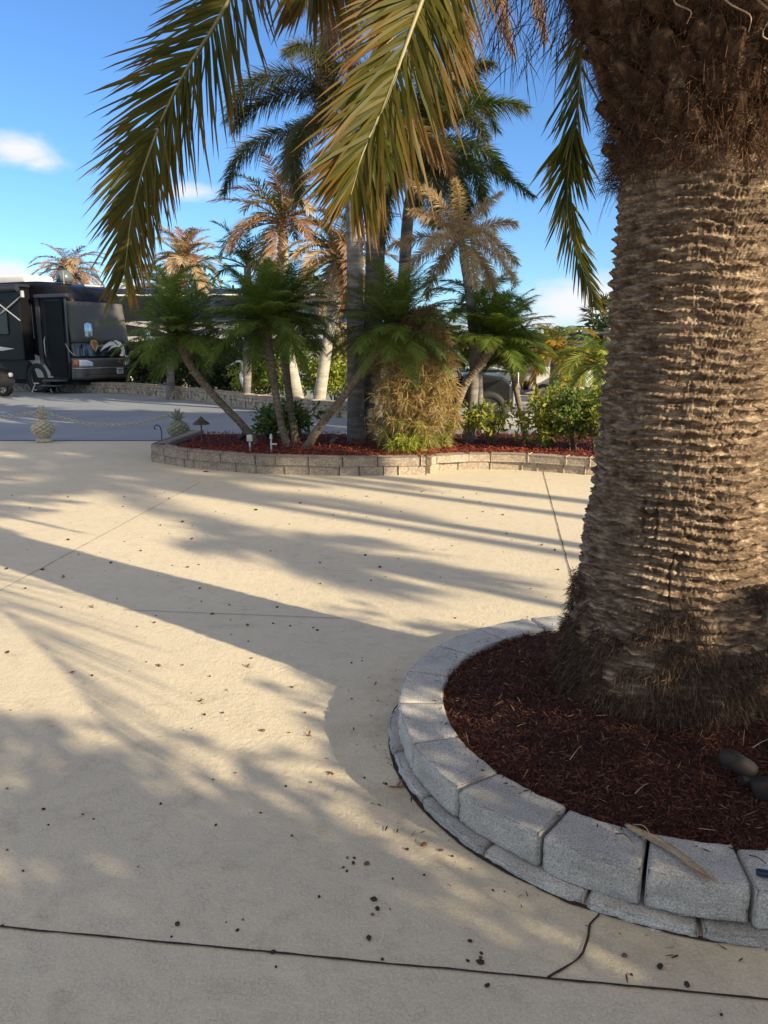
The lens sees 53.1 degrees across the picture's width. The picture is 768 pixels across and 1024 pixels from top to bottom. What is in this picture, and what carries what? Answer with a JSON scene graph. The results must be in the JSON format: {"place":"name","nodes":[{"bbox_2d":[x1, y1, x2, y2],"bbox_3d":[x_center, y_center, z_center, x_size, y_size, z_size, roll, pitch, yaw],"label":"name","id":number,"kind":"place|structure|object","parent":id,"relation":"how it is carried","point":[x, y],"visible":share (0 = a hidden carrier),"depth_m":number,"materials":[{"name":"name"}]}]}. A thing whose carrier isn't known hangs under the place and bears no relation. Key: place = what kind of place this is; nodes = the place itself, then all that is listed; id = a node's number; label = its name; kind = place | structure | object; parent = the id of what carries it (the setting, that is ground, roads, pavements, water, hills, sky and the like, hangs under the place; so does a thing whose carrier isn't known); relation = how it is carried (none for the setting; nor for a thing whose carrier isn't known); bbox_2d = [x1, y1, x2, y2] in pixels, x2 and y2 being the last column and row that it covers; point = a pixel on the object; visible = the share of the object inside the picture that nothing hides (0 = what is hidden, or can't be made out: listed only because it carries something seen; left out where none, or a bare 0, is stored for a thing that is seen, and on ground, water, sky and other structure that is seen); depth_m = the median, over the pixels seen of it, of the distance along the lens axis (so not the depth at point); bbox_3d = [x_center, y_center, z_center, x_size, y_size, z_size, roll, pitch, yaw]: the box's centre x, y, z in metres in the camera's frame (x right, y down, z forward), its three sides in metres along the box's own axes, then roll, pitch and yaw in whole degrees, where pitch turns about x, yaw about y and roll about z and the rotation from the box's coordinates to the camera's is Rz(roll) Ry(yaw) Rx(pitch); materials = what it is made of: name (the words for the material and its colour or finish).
{"place":"outdoors","nodes":[
{"label":"outdoors","id":0,"kind":"place"},
{"bbox_2d":[0,383,575,439],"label":"road","id":1,"kind":"structure","parent":0,"point":[109,408],"depth_m":17.52,"materials":[{"name":"grey asphalt"}]},
{"bbox_2d":[0,364,14,395],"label":"golf cart","id":2,"kind":"object","parent":1,"relation":"on","point":[7,380],"visible":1,"depth_m":23.80,"materials":[{"name":"black rubber"}]},
{"bbox_2d":[32,383,58,392],"bbox_3d":[-11.553,-4.241,26.157,0.792,0.329,0.380,3,12,12],"label":"step stool","id":3,"kind":"object","parent":1,"relation":"on","point":[33,389],"visible":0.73,"depth_m":26.06,"materials":[{"name":"white metal"}]},
{"bbox_2d":[0,270,150,392],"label":"motorhome","id":4,"kind":"object","parent":1,"relation":"on","point":[53,334],"visible":0.89,"depth_m":25.47,"materials":[{"name":"black metal"}]},
{"bbox_2d":[30,304,34,338],"bbox_3d":[-11.885,-6.355,25.670,0.450,1.150,0.040,6,14,25],"label":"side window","id":5,"kind":"structure","parent":4,"relation":"in","point":[30,304],"depth_m":25.56,"materials":[{"name":"black glass"}]},
{"bbox_2d":[44,301,67,376],"bbox_3d":[-10.783,-5.680,25.269,0.800,2.400,0.040,6,14,25],"label":"entry door","id":6,"kind":"structure","parent":4,"relation":"in","point":[54,318],"depth_m":25.24,"materials":[{"name":"black metal"}]},
{"bbox_2d":[0,440,159,440],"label":"gutter","id":7,"kind":"object","parent":1,"relation":"on","point":[84,440],"depth_m":12.86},
{"bbox_2d":[127,337,145,382],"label":"dark hedge","id":8,"kind":"object","parent":1,"relation":"on","point":[136,381],"visible":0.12,"depth_m":27.34,"materials":[{"name":"green plant"}]},
{"bbox_2d":[124,336,166,384],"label":"dark hedge","id":9,"kind":"object","parent":1,"relation":"on","point":[141,374],"visible":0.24,"depth_m":26.44,"materials":[{"name":"green plant"}]},
{"bbox_2d":[118,262,216,398],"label":"background palm","id":10,"kind":"object","parent":1,"relation":"on","point":[170,390],"visible":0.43,"depth_m":22.07,"materials":[{"name":"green plant"}]},
{"bbox_2d":[148,344,186,385],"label":"dark hedge","id":11,"kind":"object","parent":1,"relation":"on","point":[178,383],"visible":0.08,"depth_m":25.44,"materials":[{"name":"green plant"}]},
{"bbox_2d":[13,382,346,417],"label":"stone wall","id":12,"kind":"structure","parent":1,"relation":"on","point":[236,399],"depth_m":22.18,"materials":[{"name":"grey stone"}]},
{"bbox_2d":[231,360,242,386],"bbox_3d":[-3.873,-3.619,20.448,0.625,0.833,0.233,0,12,0],"label":"heron sculpture","id":13,"kind":"object","parent":12,"relation":"on","point":[241,374],"visible":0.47,"depth_m":20.38,"materials":[{"name":"white ceramic"}]},
{"bbox_2d":[146,225,223,386],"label":"background palm","id":14,"kind":"object","parent":1,"relation":"on","point":[181,256],"visible":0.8,"depth_m":28.26,"materials":[{"name":"brown plant"}]},
{"bbox_2d":[160,337,209,387],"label":"dark hedge","id":15,"kind":"object","parent":1,"relation":"on","point":[180,372],"visible":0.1,"depth_m":24.51,"materials":[{"name":"green plant"}]},
{"bbox_2d":[175,330,227,387],"bbox_3d":[-5.524,-4.672,23.912,1.842,2.161,1.559,0,12,0],"label":"dark hedge","id":16,"kind":"object","parent":1,"relation":"on","point":[192,381],"visible":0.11,"depth_m":23.75,"materials":[{"name":"green plant"}]},
{"bbox_2d":[196,341,239,390],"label":"dark hedge","id":17,"kind":"object","parent":1,"relation":"on","point":[219,382],"visible":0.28,"depth_m":22.95,"materials":[{"name":"green plant"}]},
{"bbox_2d":[111,282,346,382],"bbox_3d":[-6.675,-6.924,30.090,11.037,3.890,2.605,1,12,3],"label":"motorhome","id":18,"kind":"object","parent":1,"relation":"on","point":[127,316],"visible":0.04,"depth_m":28.73,"materials":[{"name":"black metal"}]},
{"bbox_2d":[215,300,243,319],"bbox_3d":[-5.562,-7.524,28.587,1.400,0.700,0.040,1,12,3],"label":"side window","id":19,"kind":"structure","parent":18,"relation":"in","point":[223,302],"depth_m":28.56,"materials":[{"name":"black glass"}]},
{"bbox_2d":[216,344,255,392],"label":"dark hedge","id":20,"kind":"object","parent":1,"relation":"on","point":[224,367],"visible":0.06,"depth_m":22.40,"materials":[{"name":"green plant"}]},
{"bbox_2d":[197,219,296,393],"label":"background palm","id":21,"kind":"object","parent":1,"relation":"on","point":[243,254],"visible":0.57,"depth_m":19.00,"materials":[{"name":"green plant"}]},
{"bbox_2d":[221,334,281,394],"bbox_3d":[-3.435,-4.169,21.548,1.737,2.179,1.670,10,16,40],"label":"dark hedge","id":22,"kind":"object","parent":1,"relation":"on","point":[226,371],"visible":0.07,"depth_m":21.45,"materials":[{"name":"green plant"}]},
{"bbox_2d":[226,354,281,394],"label":"shrub","id":23,"kind":"object","parent":1,"relation":"on","point":[256,382],"visible":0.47,"depth_m":21.01,"materials":[{"name":"green plant"}]},
{"bbox_2d":[206,152,345,397],"bbox_3d":[-2.382,-5.137,17.667,3.197,5.708,3.191,-6,14,-27],"label":"background palm","id":24,"kind":"object","parent":1,"relation":"on","point":[277,205],"visible":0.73,"depth_m":16.93,"materials":[{"name":"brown plant"}]},
{"bbox_2d":[256,340,320,396],"bbox_3d":[-2.403,-3.672,19.842,1.966,1.930,1.340,0,12,0],"label":"shrub","id":25,"kind":"object","parent":1,"relation":"on","point":[302,379],"visible":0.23,"depth_m":19.81,"materials":[{"name":"green plant"}]},
{"bbox_2d":[302,350,346,399],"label":"shrub","id":26,"kind":"object","parent":1,"relation":"on","point":[336,380],"visible":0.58,"depth_m":19.55,"materials":[{"name":"green plant"}]},
{"bbox_2d":[314,316,346,383],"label":"shrub","id":27,"kind":"object","parent":1,"relation":"on","point":[340,338],"visible":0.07,"depth_m":20.33,"materials":[{"name":"green plant"}]},
{"bbox_2d":[277,209,399,399],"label":"background palm","id":28,"kind":"object","parent":1,"relation":"on","point":[337,245],"visible":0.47,"depth_m":17.70,"materials":[{"name":"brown plant"}]},
{"bbox_2d":[0,0,619,338],"label":"sky","id":29,"kind":"structure","parent":0,"point":[52,52],"materials":[{"name":"blue"}]},
{"bbox_2d":[152,363,519,382],"bbox_3d":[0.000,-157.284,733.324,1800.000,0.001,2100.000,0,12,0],"label":"ground","id":30,"kind":"structure","parent":0,"point":[494,371],"depth_m":47.51,"materials":[{"name":"soil"}]},
{"bbox_2d":[28,243,104,286],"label":"background palm","id":31,"kind":"object","parent":30,"relation":"on","point":[69,265],"visible":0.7,"depth_m":37.92,"materials":[{"name":"brown plant"}]},
{"bbox_2d":[167,267,222,288],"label":"background tree","id":32,"kind":"object","parent":30,"relation":"on","point":[214,282],"visible":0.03,"depth_m":35.66,"materials":[{"name":"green plant"}]},
{"bbox_2d":[311,271,386,309],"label":"background tree","id":33,"kind":"object","parent":30,"relation":"on","point":[327,285],"visible":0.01,"depth_m":34.14,"materials":[{"name":"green plant"}]},
{"bbox_2d":[385,320,465,354],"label":"background tree","id":34,"kind":"object","parent":30,"relation":"on","point":[461,335],"visible":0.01,"depth_m":42.27,"materials":[{"name":"green plant"}]},
{"bbox_2d":[449,330,498,371],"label":"background tree","id":35,"kind":"object","parent":30,"relation":"on","point":[465,353],"visible":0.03,"depth_m":46.25,"materials":[{"name":"green plant"}]},
{"bbox_2d":[544,330,593,363],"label":"background tree","id":36,"kind":"object","parent":30,"relation":"on","point":[573,338],"visible":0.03,"depth_m":44.70,"materials":[{"name":"green plant"}]},
{"bbox_2d":[582,310,610,349],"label":"background tree","id":37,"kind":"object","parent":30,"relation":"on","point":[593,328],"visible":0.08,"depth_m":42.55,"materials":[{"name":"green plant"}]},
{"bbox_2d":[0,441,767,1023],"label":"driveway","id":38,"kind":"structure","parent":0,"point":[122,743],"depth_m":2.92,"materials":[{"name":"concrete"}]},
{"bbox_2d":[30,405,55,442],"bbox_3d":[-5.586,-1.445,12.568,0.384,0.601,0.384,0,12,0],"label":"stone pineapple","id":39,"kind":"object","parent":38,"relation":"on","point":[42,429],"visible":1,"depth_m":12.49,"materials":[{"name":"beige stone"}]},
{"bbox_2d":[0,410,38,418],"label":"chain","id":40,"kind":"object","parent":39,"relation":"hanging from","point":[14,415],"visible":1,"depth_m":12.53,"materials":[{"name":"plastic"}]},
{"bbox_2d":[44,410,177,426],"bbox_3d":[-4.454,-1.522,12.513,2.241,0.271,0.056,0,12,2],"label":"chain","id":41,"kind":"object","parent":39,"relation":"hanging from","point":[97,424],"visible":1,"depth_m":12.52,"materials":[{"name":"plastic"}]},
{"bbox_2d":[3,484,195,588],"bbox_3d":[-2.365,0.220,6.285,0.011,0.001,5.413,1,12,5],"label":"expansion joint","id":42,"kind":"object","parent":38,"relation":"on","point":[88,542],"visible":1,"depth_m":6.12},
{"bbox_2d":[166,408,189,436],"bbox_3d":[-3.351,-1.408,12.499,0.376,0.558,0.376,0,12,0],"label":"stone pineapple","id":43,"kind":"object","parent":38,"relation":"on","point":[177,425],"visible":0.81,"depth_m":12.40,"materials":[{"name":"grey stone"}]},
{"bbox_2d":[124,609,330,617],"bbox_3d":[-0.904,0.600,4.530,1.321,0.001,0.010,1,12,6],"label":"expansion joint","id":44,"kind":"object","parent":38,"relation":"on","point":[247,614],"visible":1,"depth_m":4.52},
{"bbox_2d":[151,430,427,475],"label":"planter wall","id":45,"kind":"structure","parent":38,"relation":"on","point":[166,451],"depth_m":9.45,"materials":[{"name":"beige stone"}]},
{"bbox_2d":[175,430,596,456],"bbox_3d":[1.014,-0.889,10.620,8.372,0.001,3.464,0,12,0],"label":"mulch bed","id":46,"kind":"object","parent":45,"relation":"in","point":[354,445],"visible":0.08,"depth_m":10.86,"materials":[{"name":"red wood"}]},
{"bbox_2d":[98,274,260,443],"bbox_3d":[-2.844,-2.095,10.727,1.884,2.443,2.101,-12,17,-43],"label":"pygmy date palm","id":47,"kind":"object","parent":46,"relation":"on","point":[178,317],"visible":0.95,"depth_m":10.41,"materials":[{"name":"green plant"}]},
{"bbox_2d":[192,416,209,446],"bbox_3d":[-2.520,-1.099,10.608,0.231,0.455,0.231,-5,13,-22],"label":"path light","id":48,"kind":"object","parent":46,"relation":"on","point":[200,421],"visible":0.96,"depth_m":10.53,"materials":[{"name":"brown metal"}]},
{"bbox_2d":[238,432,245,442],"bbox_3d":[-2.030,-1.070,11.023,0.143,0.184,0.088,0,12,0],"label":"ground spotlight","id":49,"kind":"object","parent":46,"relation":"on","point":[241,436],"visible":0.83,"depth_m":10.99,"materials":[{"name":"metal"}]},
{"bbox_2d":[247,435,252,450],"bbox_3d":[-1.797,-0.917,10.289,0.075,0.235,0.060,0,12,0],"label":"garden light","id":50,"kind":"object","parent":46,"relation":"on","point":[249,438],"visible":0.85,"depth_m":10.25,"materials":[{"name":"white plastic"}]},
{"bbox_2d":[187,258,334,446],"bbox_3d":[-1.663,-2.169,10.576,2.060,2.613,2.097,0,12,0],"label":"pygmy date palm","id":51,"kind":"object","parent":46,"relation":"on","point":[260,304],"visible":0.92,"depth_m":10.20,"materials":[{"name":"green plant"}]},
{"bbox_2d":[248,398,286,439],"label":"green shrub","id":52,"kind":"object","parent":46,"relation":"on","point":[257,417],"visible":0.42,"depth_m":11.42,"materials":[{"name":"green plant"}]},
{"bbox_2d":[269,434,276,450],"bbox_3d":[-1.462,-0.897,10.140,0.095,0.260,0.040,0,12,0],"label":"garden stake","id":53,"kind":"object","parent":46,"relation":"on","point":[271,443],"visible":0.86,"depth_m":10.13,"materials":[{"name":"white plastic"}]},
{"bbox_2d":[220,252,346,443],"bbox_3d":[-1.404,-2.356,11.165,1.934,2.731,2.043,0,12,0],"label":"pygmy date palm","id":54,"kind":"object","parent":46,"relation":"on","point":[293,427],"visible":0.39,"depth_m":10.81,"materials":[{"name":"green plant"}]},
{"bbox_2d":[255,398,325,439],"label":"green shrub","id":55,"kind":"object","parent":46,"relation":"on","point":[301,415],"visible":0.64,"depth_m":11.25,"materials":[{"name":"green plant"}]},
{"bbox_2d":[329,435,338,446],"bbox_3d":[-0.691,-0.986,10.632,0.143,0.184,0.088,0,12,0],"label":"ground spotlight","id":56,"kind":"object","parent":46,"relation":"on","point":[333,439],"visible":0.88,"depth_m":10.60,"materials":[{"name":"metal"}]},
{"bbox_2d":[213,30,460,442],"bbox_3d":[-0.487,-3.576,10.501,3.090,5.346,2.800,10,16,39],"label":"foxtail palm","id":57,"kind":"object","parent":46,"relation":"on","point":[291,165],"visible":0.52,"depth_m":10.19,"materials":[{"name":"green plant"}]},
{"bbox_2d":[301,254,472,448],"bbox_3d":[0.142,-2.039,10.173,1.981,2.567,2.105,-9,15,-35],"label":"pygmy date palm","id":58,"kind":"object","parent":46,"relation":"on","point":[388,304],"visible":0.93,"depth_m":9.70,"materials":[{"name":"green plant"}]},
{"bbox_2d":[383,431,429,454],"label":"plant","id":59,"kind":"object","parent":46,"relation":"on","point":[407,442],"visible":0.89,"depth_m":9.93,"materials":[{"name":"green plant"}]},
{"bbox_2d":[365,302,466,453],"bbox_3d":[0.431,-1.701,10.215,1.413,2.125,1.209,0,12,0],"label":"dry bush","id":60,"kind":"object","parent":46,"relation":"on","point":[419,418],"visible":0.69,"depth_m":10.01,"materials":[{"name":"brown plant"}]},
{"bbox_2d":[301,52,538,413],"bbox_3d":[0.324,-3.754,11.310,3.395,5.354,2.828,8,15,34],"label":"foxtail palm","id":61,"kind":"object","parent":46,"relation":"on","point":[470,164],"visible":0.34,"depth_m":10.65,"materials":[{"name":"green plant"}]},
{"bbox_2d":[300,0,550,440],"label":"foxtail palm","id":62,"kind":"object","parent":46,"relation":"on","point":[379,255],"visible":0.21,"depth_m":10.27,"materials":[{"name":"green plant"}]},
{"bbox_2d":[385,175,520,444],"bbox_3d":[1.034,-2.668,10.561,1.731,3.574,1.607,-5,13,-23],"label":"foxtail palm","id":63,"kind":"object","parent":46,"relation":"on","point":[485,236],"visible":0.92,"depth_m":10.30,"materials":[{"name":"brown plant"}]},
{"bbox_2d":[431,272,532,433],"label":"young palm","id":64,"kind":"object","parent":46,"relation":"on","point":[480,392],"visible":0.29,"depth_m":12.13,"materials":[{"name":"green plant"}]},
{"bbox_2d":[457,397,530,447],"bbox_3d":[1.493,-1.220,10.572,1.100,0.720,0.762,0,12,0],"label":"green shrub","id":65,"kind":"object","parent":46,"relation":"on","point":[486,418],"visible":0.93,"depth_m":10.52,"materials":[{"name":"green plant"}]},
{"bbox_2d":[443,280,561,443],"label":"pygmy date palm","id":66,"kind":"object","parent":46,"relation":"on","point":[498,320],"visible":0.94,"depth_m":10.22,"materials":[{"name":"green plant"}]},
{"bbox_2d":[479,319,550,441],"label":"pygmy date palm","id":67,"kind":"object","parent":46,"relation":"on","point":[499,362],"visible":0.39,"depth_m":10.95,"materials":[{"name":"green plant"}]},
{"bbox_2d":[513,383,576,450],"bbox_3d":[2.197,-1.256,10.256,0.809,0.922,0.682,7,14,31],"label":"hedge bush","id":68,"kind":"object","parent":46,"relation":"on","point":[540,419],"visible":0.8,"depth_m":10.16,"materials":[{"name":"green plant"}]},
{"bbox_2d":[546,379,599,451],"bbox_3d":[2.493,-1.256,10.119,0.770,0.980,0.824,0,12,0],"label":"hedge bush","id":69,"kind":"object","parent":46,"relation":"on","point":[577,412],"visible":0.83,"depth_m":9.98,"materials":[{"name":"green plant"}]},
{"bbox_2d":[564,378,604,452],"bbox_3d":[2.807,-1.246,10.029,0.842,1.000,0.795,10,16,38],"label":"hedge bush","id":70,"kind":"object","parent":46,"relation":"on","point":[594,417],"visible":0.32,"depth_m":9.93,"materials":[{"name":"green plant"}]},
{"bbox_2d":[0,925,767,999],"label":"expansion joint","id":71,"kind":"object","parent":38,"relation":"on","point":[531,976],"visible":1,"depth_m":1.96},
{"bbox_2d":[390,780,404,786],"bbox_3d":[0.046,0.979,2.754,0.064,0.015,0.030,-5,13,-21],"label":"leaf bit","id":72,"kind":"object","parent":38,"relation":"on","point":[398,783],"visible":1,"depth_m":2.76,"materials":[{"name":"brown plant"}]},
{"bbox_2d":[476,959,484,964],"bbox_3d":[0.247,1.154,1.971,0.024,0.010,0.015,4,13,18],"label":"fallen seed","id":73,"kind":"object","parent":38,"relation":"on","point":[480,961],"visible":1,"depth_m":1.97,"materials":[{"name":"black plant"}]},
{"bbox_2d":[423,451,596,474],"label":"planter wall","id":74,"kind":"structure","parent":38,"relation":"on","point":[532,461],"depth_m":9.71,"materials":[{"name":"beige stone"}]},
{"bbox_2d":[543,472,572,582],"bbox_3d":[1.635,-0.025,7.418,0.012,0.001,4.810,2,12,9],"label":"expansion joint","id":75,"kind":"object","parent":38,"relation":"on","point":[558,528],"visible":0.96,"depth_m":6.55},
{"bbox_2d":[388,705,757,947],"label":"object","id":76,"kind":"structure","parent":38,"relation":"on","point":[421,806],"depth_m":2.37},
{"bbox_2d":[547,913,600,977],"bbox_3d":[0.527,1.141,2.034,0.038,0.001,0.326,10,16,39],"label":"driveway crack","id":77,"kind":"object","parent":38,"relation":"on","point":[579,956],"visible":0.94,"depth_m":2.00,"materials":[{"name":"black concrete"}]},
{"bbox_2d":[388,615,767,948],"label":"planter ring","id":78,"kind":"object","parent":38,"relation":"on","point":[529,836],"visible":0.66,"depth_m":2.28,"materials":[{"name":"grey concrete"}]},
{"bbox_2d":[328,622,766,982],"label":"spilled mulch","id":79,"kind":"object","parent":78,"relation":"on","point":[674,956],"visible":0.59,"depth_m":2.46,"materials":[{"name":"brown wood"}]},
{"bbox_2d":[443,630,767,854],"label":"mulch bed","id":80,"kind":"object","parent":78,"relation":"in","point":[652,771],"visible":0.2,"depth_m":2.58,"materials":[{"name":"brown wood"}]},
{"bbox_2d":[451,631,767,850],"bbox_3d":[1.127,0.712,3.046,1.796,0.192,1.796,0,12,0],"label":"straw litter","id":81,"kind":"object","parent":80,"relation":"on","point":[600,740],"visible":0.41,"depth_m":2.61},
{"bbox_2d":[719,748,767,800],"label":"ground spotlight","id":82,"kind":"object","parent":80,"relation":"on","point":[744,768],"visible":0.98,"depth_m":2.40,"materials":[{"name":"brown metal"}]},
{"bbox_2d":[644,841,649,869],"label":"planter soil","id":83,"kind":"structure","parent":78,"relation":"in","point":[647,852],"depth_m":2.35,"materials":[{"name":"black soil"}]},
{"bbox_2d":[76,0,767,735],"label":"date palm","id":84,"kind":"object","parent":83,"relation":"on","point":[664,622],"visible":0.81,"depth_m":2.52,"materials":[{"name":"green plant"}]},
{"bbox_2d":[624,823,719,884],"bbox_3d":[0.811,0.949,2.152,0.049,0.021,0.315,-7,14,-31],"label":"fallen leaf sheath","id":85,"kind":"object","parent":78,"relation":"on","point":[671,848],"visible":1,"depth_m":2.15,"materials":[{"name":"plant"}]},
{"bbox_2d":[756,868,767,877],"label":"plastic clip","id":86,"kind":"object","parent":78,"relation":"on","point":[761,872],"visible":1,"depth_m":2.06,"materials":[{"name":"blue plastic"}]},
{"bbox_2d":[657,963,662,969],"bbox_3d":[0.704,1.157,1.957,0.020,0.009,0.014,-10,16,-38],"label":"fallen seed","id":87,"kind":"object","parent":38,"relation":"on","point":[659,966],"visible":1,"depth_m":1.95,"materials":[{"name":"black plant"}]},
{"bbox_2d":[437,382,588,429],"bbox_3d":[9.500,-3.584,23.883,17.000,0.001,19.800,0,12,0],"label":"parking pad","id":88,"kind":"object","parent":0,"point":[523,395],"depth_m":18.82,"materials":[{"name":"concrete"}]},
{"bbox_2d":[380,325,519,426],"bbox_3d":[1.240,-2.637,14.958,2.697,1.920,1.360,1,12,6],"label":"off road cart","id":89,"kind":"object","parent":88,"relation":"on","point":[498,390],"visible":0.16,"depth_m":14.32,"materials":[{"name":"black metal"}]},
{"bbox_2d":[519,324,599,406],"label":"background palm","id":90,"kind":"object","parent":88,"relation":"on","point":[559,342],"visible":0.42,"depth_m":19.30,"materials":[{"name":"green plant"}]},
{"bbox_2d":[530,331,609,397],"bbox_3d":[5.379,-4.120,21.788,2.392,1.925,1.200,3,12,12],"label":"golf cart","id":91,"kind":"object","parent":88,"relation":"on","point":[542,381],"visible":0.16,"depth_m":21.49,"materials":[{"name":"plastic"}]},
{"bbox_2d":[547,338,610,398],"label":"background palm","id":92,"kind":"object","parent":88,"relation":"on","point":[597,356],"visible":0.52,"depth_m":17.48,"materials":[{"name":"green plant"}]},
{"bbox_2d":[572,293,612,358],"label":"fan palm","id":93,"kind":"object","parent":88,"relation":"on","point":[606,320],"visible":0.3,"depth_m":25.18,"materials":[{"name":"green plant"}]},
{"bbox_2d":[496,335,577,389],"bbox_3d":[5.265,-4.960,25.776,2.240,1.878,4.840,5,13,21],"label":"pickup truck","id":94,"kind":"object","parent":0,"point":[525,386],"visible":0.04,"depth_m":24.00,"materials":[{"name":"metal"}]}
]}

